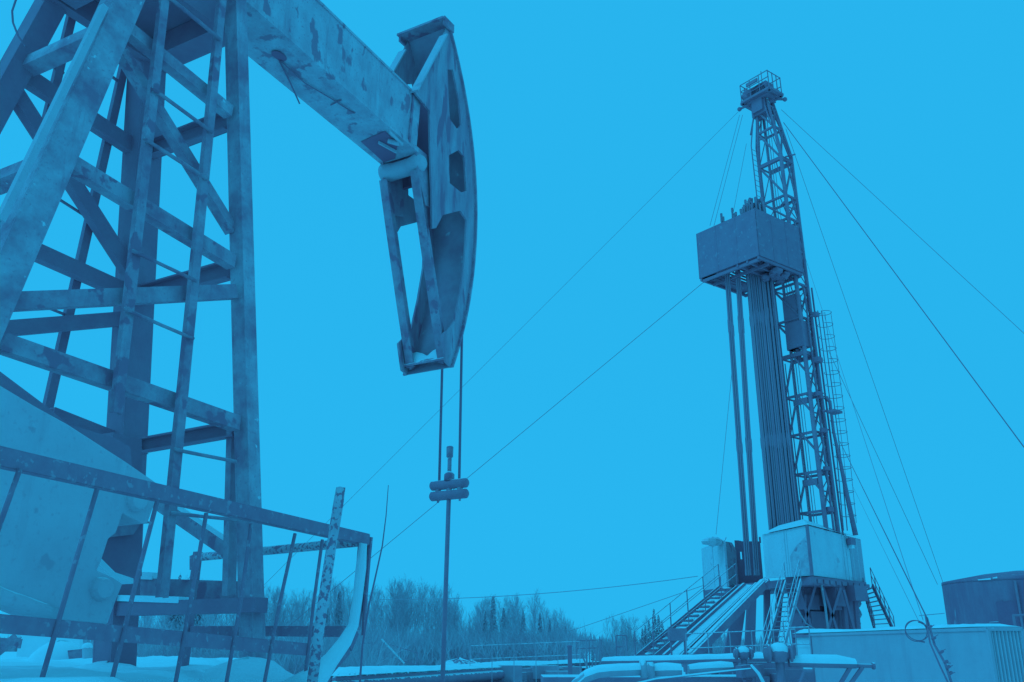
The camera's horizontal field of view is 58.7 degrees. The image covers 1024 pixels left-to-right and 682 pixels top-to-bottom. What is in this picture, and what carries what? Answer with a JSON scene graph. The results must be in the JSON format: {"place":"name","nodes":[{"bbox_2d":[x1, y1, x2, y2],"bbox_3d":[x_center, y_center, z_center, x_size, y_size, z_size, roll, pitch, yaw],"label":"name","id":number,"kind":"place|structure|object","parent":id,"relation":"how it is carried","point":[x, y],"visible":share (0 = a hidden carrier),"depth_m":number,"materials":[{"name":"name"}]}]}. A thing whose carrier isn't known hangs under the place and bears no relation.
{"place":"outdoors","nodes":[
{"label":"outdoors","id":0,"kind":"place"},
{"bbox_2d":[0,656,236,681],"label":"snow ground","id":1,"kind":"structure","parent":0,"point":[146,669],"depth_m":4.65,"materials":[{"name":"snow"}]},
{"bbox_2d":[0,634,21,654],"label":"steel member","id":2,"kind":"object","parent":1,"relation":"on","point":[9,642],"visible":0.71,"depth_m":8.70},
{"bbox_2d":[16,635,82,656],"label":"snow","id":3,"kind":"structure","parent":1,"relation":"on","point":[30,645],"depth_m":10.82,"materials":[{"name":"snow"}]},
{"bbox_2d":[27,640,79,661],"bbox_3d":[-5.005,3.634,9.956,0.677,0.697,0.547,0,-19,0],"label":"snow heap","id":4,"kind":"object","parent":1,"relation":"on","point":[61,648],"visible":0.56,"depth_m":9.88,"materials":[{"name":"snow"}]},
{"bbox_2d":[68,649,81,658],"bbox_3d":[-4.620,3.449,9.759,0.193,0.280,0.300,0,-19,0],"label":"steel plate","id":5,"kind":"object","parent":1,"relation":"on","point":[74,654],"visible":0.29,"depth_m":9.65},
{"bbox_2d":[82,642,92,658],"bbox_3d":[-4.398,3.322,9.434,0.158,0.377,0.108,0,-19,0],"label":"pipe stub","id":6,"kind":"object","parent":1,"relation":"on","point":[87,650],"visible":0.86,"depth_m":9.43,"materials":[{"name":"metal"}]},
{"bbox_2d":[74,661,136,668],"bbox_3d":[-2.656,2.142,5.943,0.683,0.105,0.722,0,-19,0],"label":"snow drift","id":7,"kind":"object","parent":1,"relation":"on","point":[100,664],"visible":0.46,"depth_m":5.84,"materials":[{"name":"snow"}]},
{"bbox_2d":[0,446,372,681],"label":"guard rail","id":8,"kind":"object","parent":1,"relation":"on","point":[190,635],"visible":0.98,"depth_m":4.20,"materials":[{"name":"metal"}]},
{"bbox_2d":[0,0,477,665],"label":"pumpjack","id":9,"kind":"object","parent":1,"relation":"on","point":[326,62],"visible":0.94,"depth_m":5.98,"materials":[{"name":"metal"}]},
{"bbox_2d":[42,15,126,407],"bbox_3d":[-3.106,-0.967,6.251,0.143,2.912,0.628,-10,-21,27],"label":"ladder","id":10,"kind":"object","parent":9,"relation":"attached to","point":[53,381],"visible":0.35,"depth_m":6.37,"materials":[{"name":"metal"}]},
{"bbox_2d":[109,0,240,597],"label":"ladder","id":11,"kind":"object","parent":9,"relation":"attached to","point":[128,312],"visible":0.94,"depth_m":5.36,"materials":[{"name":"metal"}]},
{"bbox_2d":[429,338,468,681],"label":"bridle","id":12,"kind":"object","parent":9,"relation":"hanging from","point":[448,483],"visible":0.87,"depth_m":8.68,"materials":[{"name":"metal"}]},
{"bbox_2d":[200,656,293,681],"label":"snow drift","id":13,"kind":"object","parent":1,"relation":"on","point":[248,669],"visible":0.84,"depth_m":5.16,"materials":[{"name":"snow"}]},
{"bbox_2d":[307,486,344,681],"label":"pole","id":14,"kind":"object","parent":1,"relation":"on","point":[321,612],"visible":1,"depth_m":4.43,"materials":[{"name":"metal"}]},
{"bbox_2d":[359,485,388,681],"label":"dry stalk","id":15,"kind":"object","parent":1,"relation":"on","point":[361,659],"visible":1,"depth_m":5.00,"materials":[{"name":"dry plant stem"}]},
{"bbox_2d":[572,660,646,681],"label":"pipeline","id":16,"kind":"object","parent":1,"relation":"on","point":[612,670],"visible":1,"depth_m":15.90,"materials":[{"name":"metal"}]},
{"bbox_2d":[541,675,742,681],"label":"snow","id":17,"kind":"structure","parent":1,"relation":"on","point":[697,678],"depth_m":16.88,"materials":[{"name":"snow"}]},
{"bbox_2d":[688,661,733,673],"bbox_3d":[3.697,6.080,16.945,0.830,0.231,0.173,0,-19,0],"label":"pipeline","id":18,"kind":"object","parent":17,"relation":"on","point":[700,667],"visible":0.9,"depth_m":16.87,"materials":[{"name":"metal"}]},
{"bbox_2d":[647,662,681,678],"bbox_3d":[2.756,5.965,16.456,0.606,0.311,0.315,0,-19,0],"label":"pipeline","id":19,"kind":"object","parent":1,"relation":"on","point":[662,669],"visible":0.93,"depth_m":16.37,"materials":[{"name":"metal"}]},
{"bbox_2d":[639,668,750,681],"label":"pipeline","id":20,"kind":"object","parent":1,"relation":"on","point":[687,675],"visible":1,"depth_m":15.49,"materials":[{"name":"metal"}]},
{"bbox_2d":[733,646,753,663],"bbox_3d":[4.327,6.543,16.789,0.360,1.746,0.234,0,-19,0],"label":"valve","id":21,"kind":"object","parent":1,"relation":"on","point":[743,653],"visible":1,"depth_m":16.95,"materials":[{"name":"metal"}]},
{"bbox_2d":[735,662,814,681],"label":"valve block","id":22,"kind":"structure","parent":1,"relation":"on","point":[766,670],"depth_m":16.59,"materials":[{"name":"metal"}]},
{"bbox_2d":[763,642,794,681],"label":"valve","id":23,"kind":"object","parent":1,"relation":"on","point":[779,654],"visible":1,"depth_m":15.96,"materials":[{"name":"metal"}]},
{"bbox_2d":[788,654,875,681],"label":"pipeline","id":24,"kind":"object","parent":1,"relation":"on","point":[822,661],"visible":1,"depth_m":15.97,"materials":[{"name":"metal"}]},
{"bbox_2d":[0,652,761,674],"bbox_3d":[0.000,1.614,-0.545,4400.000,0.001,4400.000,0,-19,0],"label":"snow field","id":25,"kind":"structure","parent":0,"point":[7,654],"depth_m":230.11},
{"bbox_2d":[167,574,183,630],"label":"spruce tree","id":26,"kind":"object","parent":25,"relation":"on","point":[173,617],"visible":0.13,"depth_m":66.91,"materials":[{"name":"plant"}]},
{"bbox_2d":[274,588,299,625],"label":"birch tree","id":27,"kind":"object","parent":25,"relation":"on","point":[290,610],"visible":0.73,"depth_m":91.14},
{"bbox_2d":[299,596,316,625],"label":"birch tree","id":28,"kind":"object","parent":25,"relation":"on","point":[307,613],"visible":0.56,"depth_m":91.14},
{"bbox_2d":[325,583,343,625],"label":"birch tree","id":29,"kind":"object","parent":25,"relation":"on","point":[332,616],"visible":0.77,"depth_m":83.12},
{"bbox_2d":[332,591,343,624],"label":"spruce tree","id":30,"kind":"object","parent":25,"relation":"on","point":[338,596],"visible":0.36,"depth_m":91.19,"materials":[{"name":"plant"}]},
{"bbox_2d":[329,587,348,625],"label":"birch tree","id":31,"kind":"object","parent":25,"relation":"on","point":[337,607],"visible":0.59,"depth_m":90.94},
{"bbox_2d":[337,581,350,624],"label":"birch tree","id":32,"kind":"object","parent":25,"relation":"on","point":[346,601],"visible":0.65,"depth_m":90.40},
{"bbox_2d":[366,586,385,633],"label":"birch tree","id":33,"kind":"object","parent":25,"relation":"on","point":[371,611],"visible":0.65,"depth_m":81.18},
{"bbox_2d":[373,598,393,632],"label":"birch tree","id":34,"kind":"object","parent":25,"relation":"on","point":[381,615],"visible":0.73,"depth_m":87.27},
{"bbox_2d":[383,576,400,629],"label":"birch tree","id":35,"kind":"object","parent":25,"relation":"on","point":[394,598],"visible":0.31,"depth_m":101.73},
{"bbox_2d":[0,633,788,651],"bbox_3d":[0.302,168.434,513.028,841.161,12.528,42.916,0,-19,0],"label":"wood","id":36,"kind":"object","parent":25,"relation":"on","point":[758,648],"visible":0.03,"depth_m":505.11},
{"bbox_2d":[389,578,406,628],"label":"birch tree","id":37,"kind":"object","parent":25,"relation":"on","point":[397,602],"visible":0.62,"depth_m":90.94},
{"bbox_2d":[391,579,417,632],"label":"birch tree","id":38,"kind":"object","parent":25,"relation":"on","point":[402,614],"visible":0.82,"depth_m":87.34,"materials":[{"name":"plant"}]},
{"bbox_2d":[391,583,417,630],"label":"birch tree","id":39,"kind":"object","parent":25,"relation":"on","point":[407,605],"visible":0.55,"depth_m":95.63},
{"bbox_2d":[393,580,421,634],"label":"birch tree","id":40,"kind":"object","parent":25,"relation":"on","point":[410,603],"visible":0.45,"depth_m":97.17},
{"bbox_2d":[401,580,429,631],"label":"birch tree","id":41,"kind":"object","parent":25,"relation":"on","point":[418,614],"visible":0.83,"depth_m":88.09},
{"bbox_2d":[84,606,757,674],"bbox_3d":[-8.321,23.673,71.200,77.086,4.104,90.489,0,-19,0],"label":"scrub","id":42,"kind":"object","parent":25,"relation":"on","point":[427,648],"visible":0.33,"depth_m":57.57,"materials":[{"name":"plant"}]},
{"bbox_2d":[417,588,437,635],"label":"birch tree","id":43,"kind":"object","parent":25,"relation":"on","point":[426,614],"visible":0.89,"depth_m":85.55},
{"bbox_2d":[420,583,450,631],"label":"birch tree","id":44,"kind":"object","parent":25,"relation":"on","point":[436,608],"visible":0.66,"depth_m":96.52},
{"bbox_2d":[426,587,447,630],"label":"birch tree","id":45,"kind":"object","parent":25,"relation":"on","point":[437,607],"visible":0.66,"depth_m":95.22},
{"bbox_2d":[430,584,455,636],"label":"birch tree","id":46,"kind":"object","parent":25,"relation":"on","point":[442,607],"visible":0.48,"depth_m":91.93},
{"bbox_2d":[447,601,464,632],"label":"birch tree","id":47,"kind":"object","parent":25,"relation":"on","point":[457,617],"visible":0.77,"depth_m":82.04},
{"bbox_2d":[446,657,479,664],"bbox_3d":[-1.677,12.848,33.655,3.227,2.226,2.130,0,-19,0],"label":"heap","id":48,"kind":"object","parent":25,"relation":"on","point":[458,660],"visible":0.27,"depth_m":33.58,"materials":[{"name":"snow"}]},
{"bbox_2d":[328,659,601,681],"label":"snow","id":49,"kind":"structure","parent":25,"relation":"on","point":[484,672],"depth_m":26.98,"materials":[{"name":"snow"}]},
{"bbox_2d":[469,602,489,635],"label":"birch tree","id":50,"kind":"object","parent":25,"relation":"on","point":[478,616],"visible":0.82,"depth_m":84.25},
{"bbox_2d":[489,597,497,631],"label":"spruce tree","id":51,"kind":"object","parent":25,"relation":"on","point":[493,612],"visible":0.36,"depth_m":100.52,"materials":[{"name":"plant"}]},
{"bbox_2d":[482,593,509,635],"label":"birch tree","id":52,"kind":"object","parent":25,"relation":"on","point":[489,617],"visible":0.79,"depth_m":88.07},
{"bbox_2d":[505,598,520,632],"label":"birch tree","id":53,"kind":"object","parent":25,"relation":"on","point":[514,609],"visible":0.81,"depth_m":82.17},
{"bbox_2d":[470,641,580,681],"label":"rail fence","id":54,"kind":"object","parent":25,"relation":"on","point":[528,656],"visible":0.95,"depth_m":30.29,"materials":[{"name":"metal"}]},
{"bbox_2d":[525,586,542,633],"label":"birch tree","id":55,"kind":"object","parent":25,"relation":"on","point":[535,599],"visible":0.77,"depth_m":107.49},
{"bbox_2d":[498,665,581,681],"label":"timber pile","id":56,"kind":"object","parent":25,"relation":"on","point":[516,673],"visible":0.59,"depth_m":33.09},
{"bbox_2d":[567,645,571,674],"bbox_3d":[1.381,8.125,21.532,0.126,1.782,0.126,-6,-20,17],"label":"short post","id":57,"kind":"object","parent":25,"relation":"on","point":[569,648],"visible":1,"depth_m":21.66,"materials":[{"name":"metal"}]},
{"bbox_2d":[576,639,601,667],"bbox_3d":[3.616,15.013,42.425,1.218,2.100,0.040,0,-19,0],"label":"rail fence","id":58,"kind":"object","parent":25,"relation":"on","point":[589,648],"visible":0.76,"depth_m":42.62,"materials":[{"name":"metal"}]},
{"bbox_2d":[667,628,687,673],"bbox_3d":[8.473,16.023,46.308,0.900,2.672,0.600,0,-19,0],"label":"control box","id":59,"kind":"object","parent":25,"relation":"on","point":[676,634],"visible":0.75,"depth_m":46.37,"materials":[{"name":"metal"}]},
{"bbox_2d":[634,564,737,655],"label":"stairs","id":60,"kind":"structure","parent":25,"relation":"on","point":[705,600],"depth_m":51.04,"materials":[{"name":"metal"}]},
{"bbox_2d":[601,653,787,674],"bbox_3d":[4.018,7.910,20.553,0.223,1.664,5.295,15,-24,-38],"label":"pipeline","id":61,"kind":"object","parent":25,"relation":"on","point":[699,658],"visible":0.74,"depth_m":20.81,"materials":[{"name":"metal"}]},
{"bbox_2d":[662,577,769,654],"bbox_3d":[11.530,15.285,50.256,8.227,4.644,1.454,14,-23,-36],"label":"pipe slide","id":62,"kind":"object","parent":25,"relation":"on","point":[729,610],"visible":0.81,"depth_m":50.10,"materials":[{"name":"metal"}]},
{"bbox_2d":[685,629,797,674],"bbox_3d":[9.083,12.611,35.847,4.400,2.443,0.040,0,-19,0],"label":"rail fence","id":63,"kind":"object","parent":25,"relation":"on","point":[730,646],"visible":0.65,"depth_m":36.10,"materials":[{"name":"metal"}]},
{"bbox_2d":[761,560,801,652],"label":"stairs","id":64,"kind":"structure","parent":25,"relation":"on","point":[777,611],"depth_m":49.47,"materials":[{"name":"metal"}]},
{"bbox_2d":[696,70,869,674],"bbox_3d":[18.168,0.848,63.810,9.200,42.626,14.089,-7,-20,19],"label":"drilling rig","id":65,"kind":"object","parent":25,"relation":"on","point":[752,237],"visible":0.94,"depth_m":60.71,"materials":[{"name":"metal"}]},
{"bbox_2d":[224,112,737,624],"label":"guy wire","id":66,"kind":"object","parent":65,"relation":"attached to","point":[296,552],"visible":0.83,"depth_m":67.25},
{"bbox_2d":[290,285,699,624],"bbox_3d":[-2.656,8.936,61.293,32.195,25.716,0.033,-3,-19,9],"label":"guy wire","id":67,"kind":"object","parent":65,"relation":"attached to","point":[513,439],"visible":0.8,"depth_m":61.69,"materials":[{"name":"metal"}]},
{"bbox_2d":[379,576,697,599],"bbox_3d":[1.437,15.360,56.560,19.954,1.272,0.036,-3,-19,8],"label":"guy wire","id":68,"kind":"object","parent":65,"relation":"attached to","point":[531,594],"visible":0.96,"depth_m":56.45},
{"bbox_2d":[701,537,738,595],"bbox_3d":[13.827,15.444,62.206,2.519,3.943,5.336,0,-19,0],"label":"rig cabin","id":69,"kind":"object","parent":65,"relation":"on","point":[721,553],"visible":0.77,"depth_m":60.75,"materials":[{"name":"metal"}]},
{"bbox_2d":[716,374,731,531],"bbox_3d":[13.763,6.828,58.914,1.951,11.215,0.033,0,-19,0],"label":"guy wire","id":70,"kind":"object","parent":65,"relation":"hanging from","point":[723,455],"visible":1,"depth_m":58.71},
{"bbox_2d":[720,213,747,574],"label":"drill pipe stand","id":71,"kind":"object","parent":65,"relation":"on","point":[737,443],"visible":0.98,"depth_m":59.24,"materials":[{"name":"metal"}]},
{"bbox_2d":[722,216,749,574],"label":"drill pipe stand","id":72,"kind":"object","parent":65,"relation":"on","point":[723,219],"visible":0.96,"depth_m":59.24,"materials":[{"name":"metal"}]},
{"bbox_2d":[728,273,751,574],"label":"drill pipe stand","id":73,"kind":"object","parent":65,"relation":"on","point":[733,335],"visible":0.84,"depth_m":59.16,"materials":[{"name":"metal"}]},
{"bbox_2d":[735,271,755,574],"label":"drill pipe stand","id":74,"kind":"object","parent":65,"relation":"on","point":[746,442],"visible":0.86,"depth_m":59.17,"materials":[{"name":"metal"}]},
{"bbox_2d":[733,215,757,574],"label":"drill pipe stand","id":75,"kind":"object","parent":65,"relation":"on","point":[747,427],"visible":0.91,"depth_m":59.15,"materials":[{"name":"metal"}]},
{"bbox_2d":[734,212,759,574],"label":"drill pipe stand","id":76,"kind":"object","parent":65,"relation":"on","point":[735,213],"visible":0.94,"depth_m":59.19,"materials":[{"name":"metal"}]},
{"bbox_2d":[751,114,759,198],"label":"mast ladder","id":77,"kind":"object","parent":65,"relation":"attached to","point":[755,180],"visible":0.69,"depth_m":66.63,"materials":[{"name":"metal"}]},
{"bbox_2d":[740,210,771,532],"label":"drill pipe stand","id":78,"kind":"object","parent":65,"relation":"on","point":[762,445],"visible":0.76,"depth_m":59.55,"materials":[{"name":"metal"}]},
{"bbox_2d":[741,209,772,532],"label":"drill pipe stand","id":79,"kind":"object","parent":65,"relation":"on","point":[759,396],"visible":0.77,"depth_m":59.74,"materials":[{"name":"metal"}]},
{"bbox_2d":[742,207,772,526],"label":"drill pipe stand","id":80,"kind":"object","parent":65,"relation":"on","point":[762,417],"visible":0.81,"depth_m":59.39,"materials":[{"name":"metal"}]},
{"bbox_2d":[746,277,769,532],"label":"drill pipe stand","id":81,"kind":"object","parent":65,"relation":"on","point":[760,432],"visible":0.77,"depth_m":59.24,"materials":[{"name":"metal"}]},
{"bbox_2d":[743,205,775,531],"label":"drill pipe stand","id":82,"kind":"object","parent":65,"relation":"on","point":[765,436],"visible":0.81,"depth_m":59.69,"materials":[{"name":"metal"}]},
{"bbox_2d":[744,199,776,531],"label":"drill pipe stand","id":83,"kind":"object","parent":65,"relation":"on","point":[745,201],"visible":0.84,"depth_m":60.01,"materials":[{"name":"metal"}]},
{"bbox_2d":[746,203,779,530],"bbox_3d":[16.650,2.466,60.194,0.180,25.267,0.180,-8,-18,22],"label":"drill pipe stand","id":84,"kind":"object","parent":65,"relation":"on","point":[770,445],"visible":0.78,"depth_m":59.70,"materials":[{"name":"metal"}]},
{"bbox_2d":[748,202,781,530],"bbox_3d":[16.795,2.446,60.256,0.180,25.344,0.180,-7,-18,20],"label":"drill pipe stand","id":85,"kind":"object","parent":65,"relation":"on","point":[767,394],"visible":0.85,"depth_m":59.84,"materials":[{"name":"metal"}]},
{"bbox_2d":[750,204,782,530],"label":"drill pipe stand","id":86,"kind":"object","parent":65,"relation":"on","point":[769,400],"visible":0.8,"depth_m":59.70,"materials":[{"name":"metal"}]},
{"bbox_2d":[751,201,784,529],"bbox_3d":[17.020,2.394,60.224,0.180,25.422,0.180,-8,-18,22],"label":"drill pipe stand","id":87,"kind":"object","parent":65,"relation":"on","point":[775,436],"visible":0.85,"depth_m":59.69,"materials":[{"name":"metal"}]},
{"bbox_2d":[754,201,789,528],"bbox_3d":[17.290,2.390,60.211,0.180,25.421,0.180,-8,-18,23],"label":"drill pipe stand","id":88,"kind":"object","parent":65,"relation":"on","point":[779,435],"visible":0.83,"depth_m":59.65,"materials":[{"name":"metal"}]},
{"bbox_2d":[757,202,786,479],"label":"drill pipe stand","id":89,"kind":"object","parent":65,"relation":"on","point":[772,343],"visible":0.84,"depth_m":61.03,"materials":[{"name":"metal"}]},
{"bbox_2d":[759,261,786,529],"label":"drill pipe stand","id":90,"kind":"object","parent":65,"relation":"on","point":[778,446],"visible":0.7,"depth_m":59.69,"materials":[{"name":"metal"}]},
{"bbox_2d":[755,197,790,528],"bbox_3d":[17.378,2.238,60.318,0.180,25.781,0.180,-9,-18,26],"label":"drill pipe stand","id":91,"kind":"object","parent":65,"relation":"on","point":[777,405],"visible":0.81,"depth_m":59.48,"materials":[{"name":"metal"}]},
{"bbox_2d":[758,204,792,521],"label":"drill pipe stand","id":92,"kind":"object","parent":65,"relation":"on","point":[770,313],"visible":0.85,"depth_m":59.81,"materials":[{"name":"metal"}]},
{"bbox_2d":[760,200,794,520],"bbox_3d":[17.789,2.293,60.482,0.180,25.781,0.180,-10,-18,26],"label":"drill pipe stand","id":93,"kind":"object","parent":65,"relation":"on","point":[780,387],"visible":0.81,"depth_m":60.21,"materials":[{"name":"metal"}]},
{"bbox_2d":[760,197,796,520],"bbox_3d":[17.788,2.241,60.328,0.180,25.778,0.180,-10,-19,27],"label":"drill pipe stand","id":94,"kind":"object","parent":65,"relation":"on","point":[786,432],"visible":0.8,"depth_m":59.72,"materials":[{"name":"metal"}]},
{"bbox_2d":[762,201,798,520],"bbox_3d":[17.896,2.394,60.223,0.180,25.426,0.180,-11,-19,28],"label":"drill pipe stand","id":95,"kind":"object","parent":65,"relation":"on","point":[775,315],"visible":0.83,"depth_m":59.81,"materials":[{"name":"metal"}]},
{"bbox_2d":[768,281,793,521],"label":"drill pipe stand","id":96,"kind":"object","parent":65,"relation":"on","point":[782,418],"visible":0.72,"depth_m":59.27,"materials":[{"name":"metal"}]},
{"bbox_2d":[762,519,865,581],"bbox_3d":[20.054,13.651,58.129,11.426,3.370,3.923,17,-25,-42],"label":"rig cabin","id":97,"kind":"object","parent":65,"relation":"on","point":[814,549],"visible":0.95,"depth_m":54.68,"materials":[{"name":"metal"}]},
{"bbox_2d":[817,310,856,530],"bbox_3d":[21.413,4.978,59.864,1.163,14.807,1.456,0,-19,0],"label":"caged ladder","id":98,"kind":"object","parent":65,"relation":"attached to","point":[831,386],"visible":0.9,"depth_m":59.82,"materials":[{"name":"metal"}]},
{"bbox_2d":[804,255,922,619],"bbox_3d":[16.628,1.368,45.980,0.024,25.161,28.962,-5,-19,14],"label":"guy wire","id":99,"kind":"object","parent":65,"relation":"attached to","point":[869,455],"visible":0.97,"depth_m":37.35,"materials":[{"name":"metal"}]},
{"bbox_2d":[786,130,942,581],"bbox_3d":[24.298,0.138,63.544,9.010,32.135,0.033,8,-20,-22],"label":"guy wire","id":100,"kind":"object","parent":65,"relation":"attached to","point":[867,364],"visible":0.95,"depth_m":63.11,"materials":[{"name":"metal"}]},
{"bbox_2d":[863,567,894,627],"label":"stairs","id":101,"kind":"structure","parent":65,"relation":"on","point":[869,606],"depth_m":56.49,"materials":[{"name":"metal"}]},
{"bbox_2d":[828,350,937,584],"bbox_3d":[24.178,8.073,59.545,6.310,15.093,0.033,6,-20,-18],"label":"guy wire","id":102,"kind":"object","parent":65,"relation":"attached to","point":[885,473],"visible":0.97,"depth_m":59.41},
{"bbox_2d":[840,442,954,681],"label":"anchor cable","id":103,"kind":"object","parent":65,"relation":"attached to","point":[928,626],"visible":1,"depth_m":22.39,"materials":[{"name":"metal"}]},
{"bbox_2d":[781,109,1023,332],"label":"guy wire","id":104,"kind":"object","parent":65,"relation":"attached to","point":[905,224],"visible":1,"depth_m":60.09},
{"bbox_2d":[783,122,1023,446],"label":"guy wire","id":105,"kind":"object","parent":65,"relation":"attached to","point":[913,298],"visible":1,"depth_m":48.99,"materials":[{"name":"metal"}]},
{"bbox_2d":[788,626,812,668],"bbox_3d":[9.016,10.091,28.255,0.664,2.359,0.040,0,-19,0],"label":"rail fence","id":106,"kind":"object","parent":25,"relation":"on","point":[801,643],"visible":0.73,"depth_m":28.50,"materials":[{"name":"metal"}]},
{"bbox_2d":[791,624,1023,681],"bbox_3d":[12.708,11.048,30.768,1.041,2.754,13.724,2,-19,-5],"label":"site container","id":107,"kind":"object","parent":25,"relation":"on","point":[983,653],"visible":0.92,"depth_m":27.85,"materials":[{"name":"metal"}]},
{"bbox_2d":[795,637,811,668],"bbox_3d":[11.735,13.044,36.252,0.075,2.480,1.713,2,-19,-5],"label":"door panel","id":108,"kind":"structure","parent":107,"relation":"in","point":[802,649],"depth_m":36.57,"materials":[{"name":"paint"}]},
{"bbox_2d":[941,571,1023,628],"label":"storage tank","id":109,"kind":"object","parent":25,"relation":"on","point":[994,598],"visible":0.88,"depth_m":37.61,"materials":[{"name":"metal"}]},
{"bbox_2d":[0,0,1023,644],"label":"sky","id":110,"kind":"structure","parent":0,"point":[581,111],"materials":[{"name":"blue"}]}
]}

